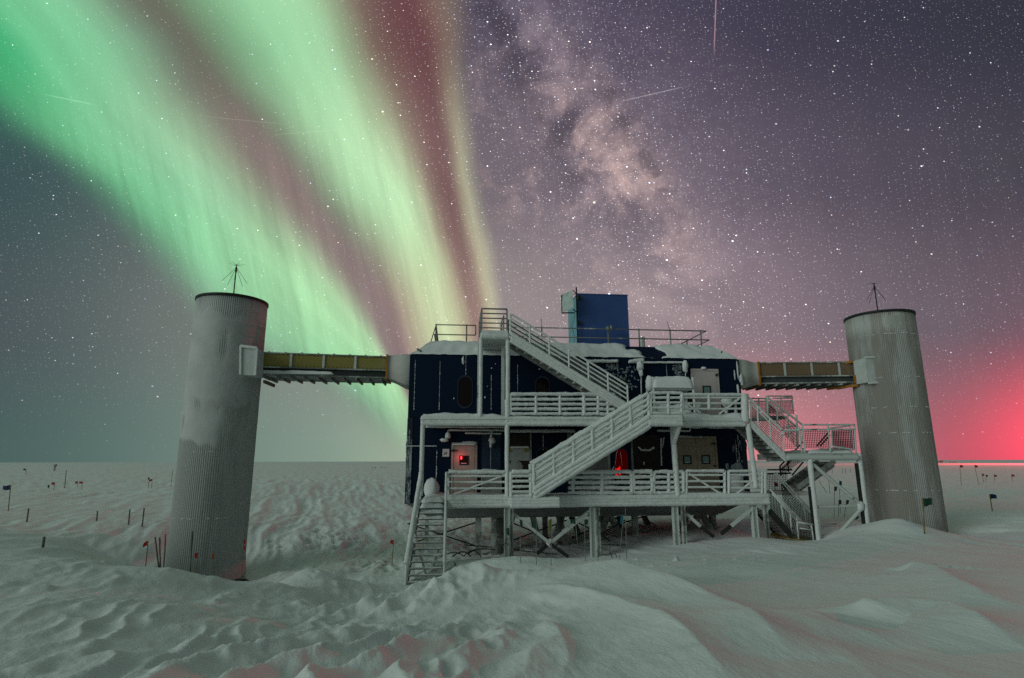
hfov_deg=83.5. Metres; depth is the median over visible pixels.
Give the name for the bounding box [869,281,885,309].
discone antenna
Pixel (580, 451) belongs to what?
rimed staircase
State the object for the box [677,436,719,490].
door
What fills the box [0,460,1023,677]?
snow ground
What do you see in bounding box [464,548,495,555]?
cable
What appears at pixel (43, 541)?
marker pole
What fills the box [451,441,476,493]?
door
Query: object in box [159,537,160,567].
bamboo pole
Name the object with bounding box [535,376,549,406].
window
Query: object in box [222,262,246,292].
discone antenna
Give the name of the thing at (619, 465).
window
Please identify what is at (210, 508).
cable tower
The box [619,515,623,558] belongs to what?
marker flag
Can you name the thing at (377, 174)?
sky
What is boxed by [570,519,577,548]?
marker flag
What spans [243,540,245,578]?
marker flag
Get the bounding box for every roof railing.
[431,324,475,341]
[515,319,708,346]
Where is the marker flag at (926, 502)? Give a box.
[922,498,931,533]
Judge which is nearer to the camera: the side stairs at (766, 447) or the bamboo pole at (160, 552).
the bamboo pole at (160, 552)
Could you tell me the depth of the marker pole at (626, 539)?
17.88 m
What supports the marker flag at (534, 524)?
on the snow ground
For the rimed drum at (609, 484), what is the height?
0.844 m
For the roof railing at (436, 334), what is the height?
0.939 m
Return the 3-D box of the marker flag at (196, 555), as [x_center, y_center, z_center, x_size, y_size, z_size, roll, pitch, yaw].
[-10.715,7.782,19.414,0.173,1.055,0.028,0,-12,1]
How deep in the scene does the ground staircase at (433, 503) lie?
19.59 m
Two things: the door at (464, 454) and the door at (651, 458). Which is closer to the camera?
the door at (464, 454)
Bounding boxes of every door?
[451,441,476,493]
[583,456,607,490]
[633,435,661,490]
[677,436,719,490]
[690,367,721,414]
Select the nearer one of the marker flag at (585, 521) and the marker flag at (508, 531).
the marker flag at (585, 521)
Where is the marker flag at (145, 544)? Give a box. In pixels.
[143,541,148,565]
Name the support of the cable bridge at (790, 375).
attached to the cable tower at (898, 447)
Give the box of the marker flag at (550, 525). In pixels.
[548,519,551,553]
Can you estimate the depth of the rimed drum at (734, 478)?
23.32 m
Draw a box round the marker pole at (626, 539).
[625,509,626,558]
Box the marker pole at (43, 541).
[41,537,45,547]
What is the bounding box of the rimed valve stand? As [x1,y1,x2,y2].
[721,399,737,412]
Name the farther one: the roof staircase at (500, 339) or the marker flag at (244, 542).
the roof staircase at (500, 339)
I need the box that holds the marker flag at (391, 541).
[390,540,393,561]
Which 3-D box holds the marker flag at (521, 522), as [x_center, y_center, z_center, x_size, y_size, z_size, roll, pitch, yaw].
[0.271,6.087,16.905,0.094,1.476,0.019,0,-12,0]
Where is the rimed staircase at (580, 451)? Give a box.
[529,392,650,498]
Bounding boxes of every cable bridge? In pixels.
[239,344,409,389]
[738,356,877,390]
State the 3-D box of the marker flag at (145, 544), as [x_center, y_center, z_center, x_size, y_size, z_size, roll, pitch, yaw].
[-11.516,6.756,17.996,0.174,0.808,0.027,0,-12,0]
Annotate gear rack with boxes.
[645,376,695,411]
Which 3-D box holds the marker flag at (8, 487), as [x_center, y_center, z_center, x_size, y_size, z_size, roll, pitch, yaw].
[-24.637,7.803,27.898,0.542,1.386,0.059,-1,-12,3]
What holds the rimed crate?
on the deck at (594, 501)
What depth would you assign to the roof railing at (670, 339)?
26.25 m
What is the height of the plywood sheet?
0.205 m
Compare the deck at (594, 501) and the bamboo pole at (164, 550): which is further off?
the deck at (594, 501)
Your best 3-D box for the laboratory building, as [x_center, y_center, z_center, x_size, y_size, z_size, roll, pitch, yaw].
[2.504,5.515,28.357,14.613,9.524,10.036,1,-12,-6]
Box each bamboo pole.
[154,537,159,567]
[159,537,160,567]
[163,534,165,566]
[190,531,192,571]
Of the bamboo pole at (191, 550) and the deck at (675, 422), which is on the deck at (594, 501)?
the deck at (675, 422)
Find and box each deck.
[419,391,758,496]
[421,469,770,557]
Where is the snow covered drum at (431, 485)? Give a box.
[424,477,439,495]
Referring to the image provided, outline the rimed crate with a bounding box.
[481,469,501,493]
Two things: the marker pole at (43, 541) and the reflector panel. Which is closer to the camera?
the marker pole at (43, 541)
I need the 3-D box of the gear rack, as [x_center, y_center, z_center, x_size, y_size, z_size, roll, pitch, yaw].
[6.477,2.446,23.877,2.052,1.789,1.020,1,-12,-6]
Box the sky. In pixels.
[0,0,1023,462]
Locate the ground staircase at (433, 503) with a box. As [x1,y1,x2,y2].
[404,471,447,584]
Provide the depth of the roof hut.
26.89 m
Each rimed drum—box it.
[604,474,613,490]
[730,476,744,491]
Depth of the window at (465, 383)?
23.99 m
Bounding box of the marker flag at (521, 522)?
[519,520,522,562]
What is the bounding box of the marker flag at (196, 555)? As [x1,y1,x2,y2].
[194,553,198,572]
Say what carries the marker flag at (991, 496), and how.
on the snow ground
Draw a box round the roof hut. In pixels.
[568,293,629,346]
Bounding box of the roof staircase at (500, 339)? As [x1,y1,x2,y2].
[477,308,628,416]
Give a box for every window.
[457,375,472,407]
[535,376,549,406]
[536,447,548,457]
[615,448,628,475]
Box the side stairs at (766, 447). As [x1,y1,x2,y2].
[734,395,869,539]
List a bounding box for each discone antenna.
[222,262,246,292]
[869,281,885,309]
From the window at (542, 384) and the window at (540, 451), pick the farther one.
the window at (542, 384)
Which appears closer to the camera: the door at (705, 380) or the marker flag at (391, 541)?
the marker flag at (391, 541)
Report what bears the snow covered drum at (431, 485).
on the deck at (594, 501)
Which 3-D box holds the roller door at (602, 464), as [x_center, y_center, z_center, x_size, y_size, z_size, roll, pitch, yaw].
[3.489,5.565,23.850,1.083,1.584,0.025,1,-12,-6]
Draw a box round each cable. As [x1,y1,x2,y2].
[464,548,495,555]
[514,550,556,554]
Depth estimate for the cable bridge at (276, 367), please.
23.66 m
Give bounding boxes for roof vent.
[640,337,644,346]
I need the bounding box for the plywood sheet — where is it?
[770,531,809,540]
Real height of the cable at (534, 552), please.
0.203 m
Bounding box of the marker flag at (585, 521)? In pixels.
[584,519,587,560]
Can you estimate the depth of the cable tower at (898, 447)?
23.67 m
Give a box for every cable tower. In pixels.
[165,292,268,580]
[843,309,948,531]
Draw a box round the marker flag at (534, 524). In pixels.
[532,522,536,564]
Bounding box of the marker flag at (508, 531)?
[506,528,511,556]
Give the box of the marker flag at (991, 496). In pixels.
[989,494,996,510]
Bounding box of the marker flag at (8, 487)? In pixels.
[3,485,10,510]
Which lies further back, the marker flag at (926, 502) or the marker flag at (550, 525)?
the marker flag at (926, 502)
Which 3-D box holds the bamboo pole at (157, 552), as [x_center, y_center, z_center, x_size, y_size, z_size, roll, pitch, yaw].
[-10.903,6.575,17.625,0.288,0.956,0.056,0,-12,0]
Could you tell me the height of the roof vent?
0.529 m
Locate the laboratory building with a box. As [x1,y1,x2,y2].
[405,340,749,554]
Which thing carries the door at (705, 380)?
in the laboratory building
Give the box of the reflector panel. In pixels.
[561,287,578,342]
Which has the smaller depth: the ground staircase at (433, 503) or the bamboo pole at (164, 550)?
the bamboo pole at (164, 550)
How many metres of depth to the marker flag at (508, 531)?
18.60 m

